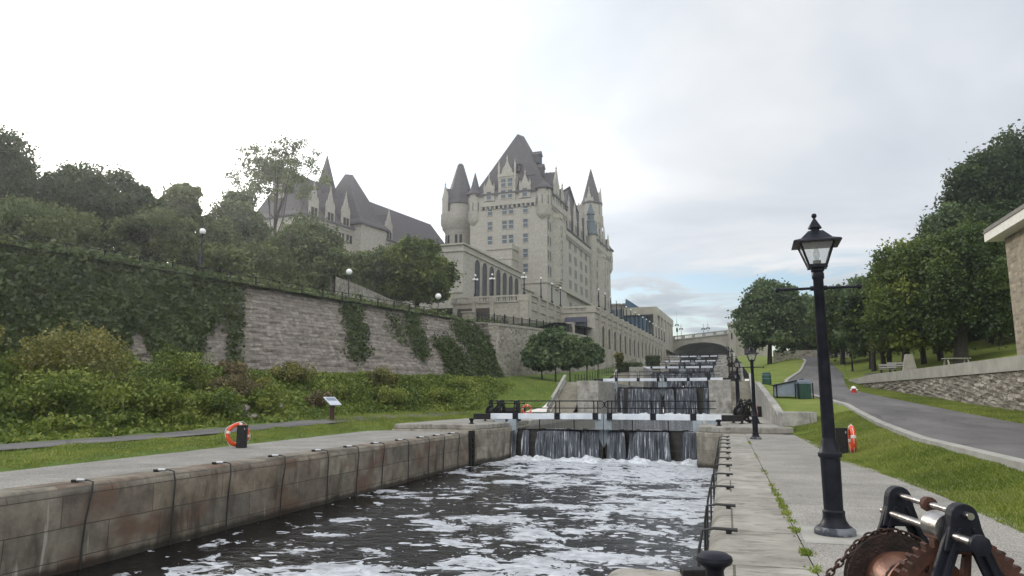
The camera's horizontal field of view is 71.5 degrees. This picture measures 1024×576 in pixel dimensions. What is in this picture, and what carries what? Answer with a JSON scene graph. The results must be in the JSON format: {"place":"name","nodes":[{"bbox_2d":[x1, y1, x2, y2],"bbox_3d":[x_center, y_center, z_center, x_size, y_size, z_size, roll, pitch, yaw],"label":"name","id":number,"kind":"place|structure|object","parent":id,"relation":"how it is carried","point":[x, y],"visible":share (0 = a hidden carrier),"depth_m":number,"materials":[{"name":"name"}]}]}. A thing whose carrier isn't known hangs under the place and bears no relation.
{"place":"outdoors","nodes":[
{"label":"outdoors","id":0,"kind":"place"},
{"bbox_2d":[0,430,462,489],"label":"pavement","id":1,"kind":"structure","parent":0,"point":[39,476],"depth_m":20.34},
{"bbox_2d":[0,412,462,449],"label":"gravel path","id":2,"kind":"structure","parent":0,"point":[132,437],"depth_m":28.49,"materials":[{"name":"stone"}]},
{"bbox_2d":[0,431,477,575],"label":"canal wall","id":3,"kind":"structure","parent":0,"point":[42,526],"depth_m":16.81,"materials":[{"name":"concrete"}]},
{"bbox_2d":[0,362,642,471],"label":"grass bank","id":4,"kind":"structure","parent":0,"point":[559,376],"depth_m":33.87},
{"bbox_2d":[0,365,139,421],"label":"shrub","id":5,"kind":"object","parent":4,"relation":"on","point":[59,387],"visible":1,"depth_m":29.99,"materials":[{"name":"green plant"}]},
{"bbox_2d":[2,317,144,389],"bbox_3d":[-21.261,3.191,34.256,5.311,3.872,5.756,-3,-9,16],"label":"shrub","id":6,"kind":"object","parent":4,"relation":"on","point":[61,349],"visible":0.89,"depth_m":33.59,"materials":[{"name":"green plant"}]},
{"bbox_2d":[54,324,137,362],"bbox_3d":[-22.496,3.228,38.323,4.378,2.424,4.418,3,-9,-18],"label":"shrub","id":7,"kind":"object","parent":4,"relation":"on","point":[102,333],"visible":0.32,"depth_m":37.71,"materials":[{"name":"green plant"}]},
{"bbox_2d":[107,361,199,416],"bbox_3d":[-17.221,5.013,34.401,3.987,2.957,3.706,-3,-9,16],"label":"shrub","id":8,"kind":"object","parent":4,"relation":"on","point":[163,397],"visible":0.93,"depth_m":33.80,"materials":[{"name":"green plant"}]},
{"bbox_2d":[135,342,221,390],"bbox_3d":[-18.372,4.475,39.681,4.387,2.920,4.561,-3,-9,16],"label":"shrub","id":9,"kind":"object","parent":4,"relation":"on","point":[183,371],"visible":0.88,"depth_m":38.86,"materials":[{"name":"green plant"}]},
{"bbox_2d":[182,383,249,415],"bbox_3d":[-15.885,6.069,37.967,3.593,2.081,4.052,3,-9,-20],"label":"shrub","id":10,"kind":"object","parent":4,"relation":"on","point":[221,398],"visible":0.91,"depth_m":37.28,"materials":[{"name":"green plant"}]},
{"bbox_2d":[203,359,253,377],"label":"shrub","id":11,"kind":"object","parent":4,"relation":"on","point":[235,368],"visible":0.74,"depth_m":44.78,"materials":[{"name":"green plant"}]},
{"bbox_2d":[202,370,259,396],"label":"shrub","id":12,"kind":"object","parent":4,"relation":"on","point":[235,382],"visible":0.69,"depth_m":41.44,"materials":[{"name":"green plant"}]},
{"bbox_2d":[0,414,472,470],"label":"grass","id":13,"kind":"structure","parent":4,"relation":"on","point":[110,447],"depth_m":23.91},
{"bbox_2d":[9,285,496,375],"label":"stone wall","id":14,"kind":"structure","parent":4,"relation":"on","point":[283,327],"depth_m":58.51,"materials":[{"name":"stone"}]},
{"bbox_2d":[0,241,146,358],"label":"ivy","id":15,"kind":"object","parent":14,"relation":"attached to","point":[41,289],"visible":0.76,"depth_m":42.17,"materials":[{"name":"green plant"}]},
{"bbox_2d":[116,255,244,366],"bbox_3d":[-22.080,2.123,48.964,5.376,8.127,10.753,-5,-10,31],"label":"ivy","id":16,"kind":"object","parent":14,"relation":"attached to","point":[177,309],"visible":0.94,"depth_m":48.15,"materials":[{"name":"green plant"}]},
{"bbox_2d":[0,232,450,317],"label":"railing","id":17,"kind":"object","parent":14,"relation":"on","point":[255,281],"visible":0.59,"depth_m":58.19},
{"bbox_2d":[220,279,252,366],"bbox_3d":[-20.422,2.498,52.073,2.444,7.091,6.162,3,-9,-19],"label":"ivy","id":18,"kind":"object","parent":14,"relation":"attached to","point":[233,327],"visible":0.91,"depth_m":51.82,"materials":[{"name":"green plant"}]},
{"bbox_2d":[336,298,375,365],"bbox_3d":[-13.812,3.821,63.168,3.507,6.645,6.705,2,-9,-13],"label":"ivy","id":19,"kind":"object","parent":14,"relation":"attached to","point":[351,308],"visible":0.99,"depth_m":63.15,"materials":[{"name":"green plant"}]},
{"bbox_2d":[398,309,433,363],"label":"ivy","id":20,"kind":"object","parent":14,"relation":"attached to","point":[418,332],"visible":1,"depth_m":70.80,"materials":[{"name":"green plant"}]},
{"bbox_2d":[431,332,479,376],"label":"ivy","id":21,"kind":"object","parent":14,"relation":"attached to","point":[450,350],"visible":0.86,"depth_m":73.60,"materials":[{"name":"green plant"}]},
{"bbox_2d":[447,314,504,377],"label":"ivy","id":22,"kind":"object","parent":14,"relation":"attached to","point":[483,349],"visible":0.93,"depth_m":78.97,"materials":[{"name":"green plant"}]},
{"bbox_2d":[0,349,515,443],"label":"ground cover","id":23,"kind":"object","parent":4,"relation":"on","point":[357,382],"visible":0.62,"depth_m":39.80,"materials":[{"name":"green plant"}]},
{"bbox_2d":[238,383,287,414],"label":"shrub","id":24,"kind":"object","parent":4,"relation":"on","point":[266,397],"visible":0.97,"depth_m":41.81,"materials":[{"name":"green plant"}]},
{"bbox_2d":[267,361,316,381],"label":"shrub","id":25,"kind":"object","parent":4,"relation":"on","point":[290,371],"visible":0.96,"depth_m":49.82,"materials":[{"name":"green plant"}]},
{"bbox_2d":[321,382,353,398],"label":"shrub","id":26,"kind":"object","parent":4,"relation":"on","point":[344,391],"visible":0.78,"depth_m":51.65,"materials":[{"name":"green plant"}]},
{"bbox_2d":[362,366,401,387],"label":"shrub","id":27,"kind":"object","parent":4,"relation":"on","point":[382,376],"visible":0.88,"depth_m":57.56,"materials":[{"name":"green plant"}]},
{"bbox_2d":[368,384,412,402],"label":"shrub","id":28,"kind":"object","parent":4,"relation":"on","point":[396,394],"visible":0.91,"depth_m":55.65,"materials":[{"name":"green plant"}]},
{"bbox_2d":[258,376,557,427],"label":"grass","id":29,"kind":"structure","parent":4,"relation":"on","point":[407,413],"depth_m":53.76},
{"bbox_2d":[477,322,593,375],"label":"retaining wall","id":30,"kind":"structure","parent":4,"relation":"on","point":[508,342],"depth_m":89.42,"materials":[{"name":"stone"}]},
{"bbox_2d":[477,312,576,332],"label":"iron fence","id":31,"kind":"object","parent":30,"relation":"on","point":[523,323],"visible":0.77,"depth_m":94.00,"materials":[{"name":"metal"}]},
{"bbox_2d":[519,334,554,379],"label":"tree","id":32,"kind":"object","parent":4,"relation":"on","point":[526,353],"visible":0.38,"depth_m":85.78,"materials":[{"name":"green plant"}]},
{"bbox_2d":[532,325,579,381],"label":"tree","id":33,"kind":"object","parent":4,"relation":"on","point":[558,348],"visible":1,"depth_m":83.44,"materials":[{"name":"green plant"}]},
{"bbox_2d":[560,334,586,381],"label":"tree","id":34,"kind":"object","parent":4,"relation":"on","point":[578,343],"visible":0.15,"depth_m":86.87,"materials":[{"name":"green plant"}]},
{"bbox_2d":[579,336,601,380],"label":"tree","id":35,"kind":"object","parent":4,"relation":"on","point":[592,349],"visible":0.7,"depth_m":94.77,"materials":[{"name":"green plant"}]},
{"bbox_2d":[559,305,665,381],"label":"arcade wall","id":36,"kind":"structure","parent":4,"relation":"on","point":[612,334],"depth_m":129.25,"materials":[{"name":"stone"}]},
{"bbox_2d":[611,299,673,356],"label":"stone building","id":37,"kind":"structure","parent":4,"relation":"on","point":[658,317],"depth_m":210.48,"materials":[{"name":"stone"}]},
{"bbox_2d":[673,330,748,378],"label":"stone bridge","id":38,"kind":"structure","parent":4,"relation":"on","point":[716,343],"depth_m":238.62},
{"bbox_2d":[0,243,674,354],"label":"hill terrain","id":39,"kind":"structure","parent":0,"point":[309,295],"depth_m":61.22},
{"bbox_2d":[0,123,64,212],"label":"tree","id":40,"kind":"object","parent":39,"relation":"on","point":[18,174],"visible":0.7,"depth_m":57.30,"materials":[{"name":"green plant"}]},
{"bbox_2d":[0,191,109,253],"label":"tree","id":41,"kind":"object","parent":39,"relation":"on","point":[57,223],"visible":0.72,"depth_m":50.75,"materials":[{"name":"green plant"}]},
{"bbox_2d":[16,158,136,249],"bbox_3d":[-38.520,-7.267,61.933,9.055,8.658,9.515,-3,-9,16],"label":"tree","id":42,"kind":"object","parent":39,"relation":"on","point":[80,186],"visible":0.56,"depth_m":60.60,"materials":[{"name":"green plant"}]},
{"bbox_2d":[101,163,166,244],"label":"tree","id":43,"kind":"object","parent":39,"relation":"on","point":[133,195],"visible":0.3,"depth_m":67.28,"materials":[{"name":"green plant"}]},
{"bbox_2d":[104,203,201,265],"bbox_3d":[-29.681,-3.605,59.680,7.989,6.444,8.266,-3,-9,16],"label":"tree","id":44,"kind":"object","parent":39,"relation":"on","point":[166,234],"visible":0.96,"depth_m":57.79,"materials":[{"name":"green plant"}]},
{"bbox_2d":[157,182,210,229],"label":"tree","id":45,"kind":"object","parent":39,"relation":"on","point":[183,199],"visible":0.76,"depth_m":75.05,"materials":[{"name":"green plant"}]},
{"bbox_2d":[177,238,258,282],"bbox_3d":[-25.069,-2.122,60.823,6.019,4.805,6.655,-3,-9,16],"label":"tree","id":46,"kind":"object","parent":39,"relation":"on","point":[232,259],"visible":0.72,"depth_m":59.61,"materials":[{"name":"green plant"}]},
{"bbox_2d":[195,212,249,247],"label":"tree","id":47,"kind":"object","parent":39,"relation":"on","point":[220,231],"visible":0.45,"depth_m":80.77,"materials":[{"name":"green plant"}]},
{"bbox_2d":[206,187,276,244],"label":"tree","id":48,"kind":"object","parent":39,"relation":"on","point":[237,205],"visible":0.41,"depth_m":92.49,"materials":[{"name":"green plant"}]},
{"bbox_2d":[0,231,511,323],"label":"undergrowth","id":49,"kind":"object","parent":39,"relation":"on","point":[274,284],"visible":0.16,"depth_m":63.17,"materials":[{"name":"green plant"}]},
{"bbox_2d":[234,238,296,286],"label":"tree","id":50,"kind":"object","parent":39,"relation":"on","point":[265,261],"visible":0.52,"depth_m":77.03,"materials":[{"name":"green plant"}]},
{"bbox_2d":[221,134,332,235],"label":"tree","id":51,"kind":"object","parent":39,"relation":"on","point":[269,171],"visible":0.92,"depth_m":106.11,"materials":[{"name":"green plant"}]},
{"bbox_2d":[264,208,354,282],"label":"tree","id":52,"kind":"object","parent":39,"relation":"on","point":[305,241],"visible":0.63,"depth_m":88.66,"materials":[{"name":"green plant"}]},
{"bbox_2d":[297,247,361,295],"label":"tree","id":53,"kind":"object","parent":39,"relation":"on","point":[333,262],"visible":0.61,"depth_m":83.84,"materials":[{"name":"green plant"}]},
{"bbox_2d":[259,155,444,253],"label":"hotel wing","id":54,"kind":"structure","parent":39,"relation":"on","point":[366,224],"depth_m":161.90,"materials":[{"name":"stone"}]},
{"bbox_2d":[344,244,404,300],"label":"tree","id":55,"kind":"object","parent":39,"relation":"on","point":[372,268],"visible":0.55,"depth_m":98.91,"materials":[{"name":"green plant"}]},
{"bbox_2d":[330,277,421,310],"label":"retaining wall","id":56,"kind":"structure","parent":39,"relation":"on","point":[340,285],"depth_m":82.73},
{"bbox_2d":[377,234,466,307],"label":"tree","id":57,"kind":"object","parent":39,"relation":"on","point":[421,270],"visible":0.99,"depth_m":96.00,"materials":[{"name":"green plant"}]},
{"bbox_2d":[398,242,533,315],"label":"arcade pavilion","id":58,"kind":"structure","parent":39,"relation":"on","point":[473,261],"depth_m":123.63,"materials":[{"name":"stone"}]},
{"bbox_2d":[451,293,560,328],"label":"terrace wall","id":59,"kind":"structure","parent":39,"relation":"on","point":[528,306],"depth_m":106.33,"materials":[{"name":"stone"}]},
{"bbox_2d":[441,134,613,312],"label":"castle hotel","id":60,"kind":"structure","parent":39,"relation":"on","point":[519,209],"depth_m":160.41,"materials":[{"name":"stone"}]},
{"bbox_2d":[54,457,715,575],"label":"water","id":61,"kind":"structure","parent":0,"point":[525,517],"depth_m":18.01,"materials":[{"name":"black liquid"}]},
{"bbox_2d":[392,419,529,463],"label":"lock pier","id":62,"kind":"structure","parent":61,"relation":"in","point":[494,442],"depth_m":38.02,"materials":[{"name":"concrete"}]},
{"bbox_2d":[465,412,565,419],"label":"walkway","id":63,"kind":"structure","parent":62,"relation":"on","point":[494,419],"depth_m":46.25,"materials":[{"name":"concrete"}]},
{"bbox_2d":[547,375,576,412],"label":"staircase","id":64,"kind":"structure","parent":63,"relation":"on","point":[564,390],"depth_m":70.67,"materials":[{"name":"concrete"}]},
{"bbox_2d":[473,400,603,458],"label":"lock gate","id":65,"kind":"structure","parent":62,"relation":"attached to","point":[514,417],"depth_m":40.69,"materials":[{"name":"black paint"}]},
{"bbox_2d":[0,0,1023,412],"label":"sky","id":66,"kind":"structure","parent":0,"point":[711,134],"materials":[{"name":"white"}]},
{"bbox_2d":[507,455,696,465],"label":"water","id":67,"kind":"structure","parent":0,"point":[634,460],"depth_m":38.08,"materials":[{"name":"white liquid"}]},
{"bbox_2d":[511,428,696,461],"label":"waterfall","id":68,"kind":"structure","parent":0,"point":[568,444],"depth_m":39.51,"materials":[{"name":"liquid"}]},
{"bbox_2d":[519,419,692,430],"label":"water","id":69,"kind":"structure","parent":0,"point":[659,425],"depth_m":45.84,"materials":[{"name":"liquid"}]},
{"bbox_2d":[577,381,640,413],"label":"lock wall","id":70,"kind":"structure","parent":0,"point":[603,391],"depth_m":69.30,"materials":[{"name":"concrete"}]},
{"bbox_2d":[594,372,662,413],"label":"lock gate","id":71,"kind":"structure","parent":70,"relation":"attached to","point":[615,380],"depth_m":78.92,"materials":[{"name":"white paint"}]},
{"bbox_2d":[629,367,663,407],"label":"lock wall","id":72,"kind":"structure","parent":0,"point":[638,370],"depth_m":107.57,"materials":[{"name":"concrete"}]},
{"bbox_2d":[615,387,709,413],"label":"waterfall","id":73,"kind":"structure","parent":0,"point":[644,394],"depth_m":77.61,"materials":[{"name":"liquid"}]},
{"bbox_2d":[650,372,714,386],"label":"waterfall","id":74,"kind":"structure","parent":0,"point":[688,383],"depth_m":115.87,"materials":[{"name":"liquid"}]},
{"bbox_2d":[608,434,817,575],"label":"canal wall","id":75,"kind":"structure","parent":0,"point":[762,541],"depth_m":9.27,"materials":[{"name":"concrete"}]},
{"bbox_2d":[696,550,732,575],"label":"bollard","id":76,"kind":"object","parent":75,"relation":"on","point":[714,563],"visible":1,"depth_m":6.13,"materials":[{"name":"metal"}]},
{"bbox_2d":[708,380,731,412],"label":"lock wall","id":77,"kind":"structure","parent":0,"point":[720,393],"depth_m":65.52,"materials":[{"name":"concrete"}]},
{"bbox_2d":[662,371,732,413],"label":"lock gate","id":78,"kind":"structure","parent":77,"relation":"attached to","point":[700,393],"depth_m":77.21,"materials":[{"name":"white paint"}]},
{"bbox_2d":[696,422,793,496],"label":"lock pier","id":79,"kind":"structure","parent":0,"point":[708,436],"depth_m":34.10,"materials":[{"name":"concrete"}]},
{"bbox_2d":[604,400,741,460],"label":"lock gate","id":80,"kind":"structure","parent":79,"relation":"attached to","point":[676,442],"depth_m":38.58,"materials":[{"name":"black paint"}]},
{"bbox_2d":[732,399,761,423],"bbox_3d":[12.728,6.687,38.615,1.250,1.325,1.500,1,-9,-8],"label":"crab winch","id":81,"kind":"object","parent":79,"relation":"on","point":[744,411],"visible":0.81,"depth_m":38.34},
{"bbox_2d":[732,413,770,421],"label":"walkway","id":82,"kind":"structure","parent":79,"relation":"on","point":[761,419],"depth_m":46.25,"materials":[{"name":"concrete"}]},
{"bbox_2d":[731,373,751,412],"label":"staircase","id":83,"kind":"structure","parent":82,"relation":"on","point":[745,390],"depth_m":67.51,"materials":[{"name":"concrete"}]},
{"bbox_2d":[796,525,895,546],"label":"pavement","id":84,"kind":"structure","parent":0,"point":[808,534],"depth_m":8.47,"materials":[{"name":"concrete"}]},
{"bbox_2d":[775,213,861,537],"bbox_3d":[3.936,1.016,9.004,1.036,4.030,0.573,-3,-9,18],"label":"street lamp","id":85,"kind":"object","parent":84,"relation":"on","point":[833,523],"visible":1,"depth_m":8.89,"materials":[{"name":"metal"}]},
{"bbox_2d":[735,332,1022,511],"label":"grass verge","id":86,"kind":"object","parent":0,"point":[781,371],"depth_m":70.54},
{"bbox_2d":[727,323,767,377],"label":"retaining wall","id":87,"kind":"structure","parent":86,"relation":"on","point":[734,344],"depth_m":222.19,"materials":[{"name":"stone"}]},
{"bbox_2d":[725,275,812,363],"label":"tree","id":88,"kind":"object","parent":86,"relation":"on","point":[767,314],"visible":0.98,"depth_m":101.82,"materials":[{"name":"green plant"}]},
{"bbox_2d":[755,382,816,434],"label":"wall","id":89,"kind":"structure","parent":86,"relation":"on","point":[773,411],"depth_m":37.89,"materials":[{"name":"concrete"}]},
{"bbox_2d":[771,379,803,397],"bbox_3d":[17.949,6.640,46.351,1.850,1.410,1.200,-2,-9,10],"label":"bin shelter","id":90,"kind":"object","parent":86,"relation":"on","point":[784,389],"visible":0.59,"depth_m":45.91,"materials":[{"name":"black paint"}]},
{"bbox_2d":[794,380,813,398],"bbox_3d":[18.608,6.469,45.337,0.930,1.200,0.930,-1,-9,9],"label":"litter bin","id":91,"kind":"object","parent":86,"relation":"on","point":[803,389],"visible":1,"depth_m":44.97,"materials":[{"name":"green paint"}]},
{"bbox_2d":[773,350,852,362],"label":"wall","id":92,"kind":"structure","parent":86,"relation":"on","point":[777,357],"depth_m":112.48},
{"bbox_2d":[802,282,868,363],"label":"tree","id":93,"kind":"object","parent":86,"relation":"on","point":[836,346],"visible":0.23,"depth_m":86.91,"materials":[{"name":"green plant"}]},
{"bbox_2d":[835,288,876,371],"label":"tree","id":94,"kind":"object","parent":86,"relation":"on","point":[850,302],"visible":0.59,"depth_m":70.23,"materials":[{"name":"green plant"}]},
{"bbox_2d":[832,274,912,368],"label":"tree","id":95,"kind":"object","parent":86,"relation":"on","point":[856,345],"visible":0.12,"depth_m":74.14,"materials":[{"name":"green plant"}]},
{"bbox_2d":[784,358,1023,471],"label":"kerb","id":96,"kind":"structure","parent":86,"relation":"on","point":[1015,463],"depth_m":17.27,"materials":[{"name":"concrete"}]},
{"bbox_2d":[786,410,1023,532],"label":"grass","id":97,"kind":"structure","parent":86,"relation":"on","point":[995,496],"depth_m":14.52,"materials":[{"name":"plant"}]},
{"bbox_2d":[842,237,977,370],"bbox_3d":[35.917,1.494,64.890,10.993,12.815,10.559,-3,-9,16],"label":"tree","id":98,"kind":"object","parent":86,"relation":"on","point":[890,288],"visible":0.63,"depth_m":62.81,"materials":[{"name":"green plant"}]},
{"bbox_2d":[844,379,1023,423],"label":"grass","id":99,"kind":"structure","parent":86,"relation":"on","point":[1001,413],"depth_m":35.76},
{"bbox_2d":[847,355,1023,411],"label":"retaining wall","id":100,"kind":"structure","parent":86,"relation":"on","point":[997,382],"depth_m":37.11,"materials":[{"name":"stone"}]},
{"bbox_2d":[913,220,972,353],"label":"tree","id":101,"kind":"object","parent":86,"relation":"on","point":[934,228],"visible":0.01,"depth_m":77.92,"materials":[{"name":"green plant"}]},
{"bbox_2d":[915,200,973,347],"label":"tree","id":102,"kind":"object","parent":86,"relation":"on","point":[952,213],"visible":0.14,"depth_m":81.04,"materials":[{"name":"green plant"}]},
{"bbox_2d":[898,214,1014,363],"bbox_3d":[38.687,0.310,60.850,10.628,13.106,11.213,-3,-9,16],"label":"tree","id":103,"kind":"object","parent":86,"relation":"on","point":[968,267],"visible":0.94,"depth_m":58.59,"materials":[{"name":"green plant"}]},
{"bbox_2d":[919,142,1023,220],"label":"tree","id":104,"kind":"object","parent":86,"relation":"on","point":[973,182],"visible":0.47,"depth_m":82.46,"materials":[{"name":"green plant"}]},
{"bbox_2d":[943,119,1023,204],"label":"tree","id":105,"kind":"object","parent":86,"relation":"on","point":[1013,144],"visible":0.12,"depth_m":85.01,"materials":[{"name":"green plant"}]},
{"bbox_2d":[961,203,1009,342],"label":"tree","id":106,"kind":"object","parent":86,"relation":"on","point":[993,215],"visible":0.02,"depth_m":76.00,"materials":[{"name":"green plant"}]},
{"bbox_2d":[982,204,1023,355],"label":"stone building","id":107,"kind":"structure","parent":86,"relation":"on","point":[1008,229],"depth_m":35.82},
{"bbox_2d":[745,434,1023,575],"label":"walkway","id":108,"kind":"structure","parent":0,"point":[790,464],"depth_m":12.19,"materials":[{"name":"concrete"}]},
{"bbox_2d":[739,344,763,439],"bbox_3d":[9.925,4.253,29.291,0.995,3.869,0.550,-2,-9,12],"label":"street lamp","id":109,"kind":"object","parent":108,"relation":"on","point":[755,433],"visible":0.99,"depth_m":29.19,"materials":[{"name":"metal"}]},
{"bbox_2d":[748,441,824,575],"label":"weeds","id":110,"kind":"object","parent":108,"relation":"on","point":[804,551],"visible":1,"depth_m":9.63,"materials":[{"name":"green plant"}]},
{"bbox_2d":[825,485,1023,575],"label":"crab winch","id":111,"kind":"object","parent":108,"relation":"on","point":[951,531],"visible":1,"depth_m":4.18,"materials":[{"name":"black paint"}]},
{"bbox_2d":[789,357,1023,458],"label":"road","id":112,"kind":"structure","parent":0,"point":[1004,437],"depth_m":27.22,"materials":[{"name":"asphalt"}]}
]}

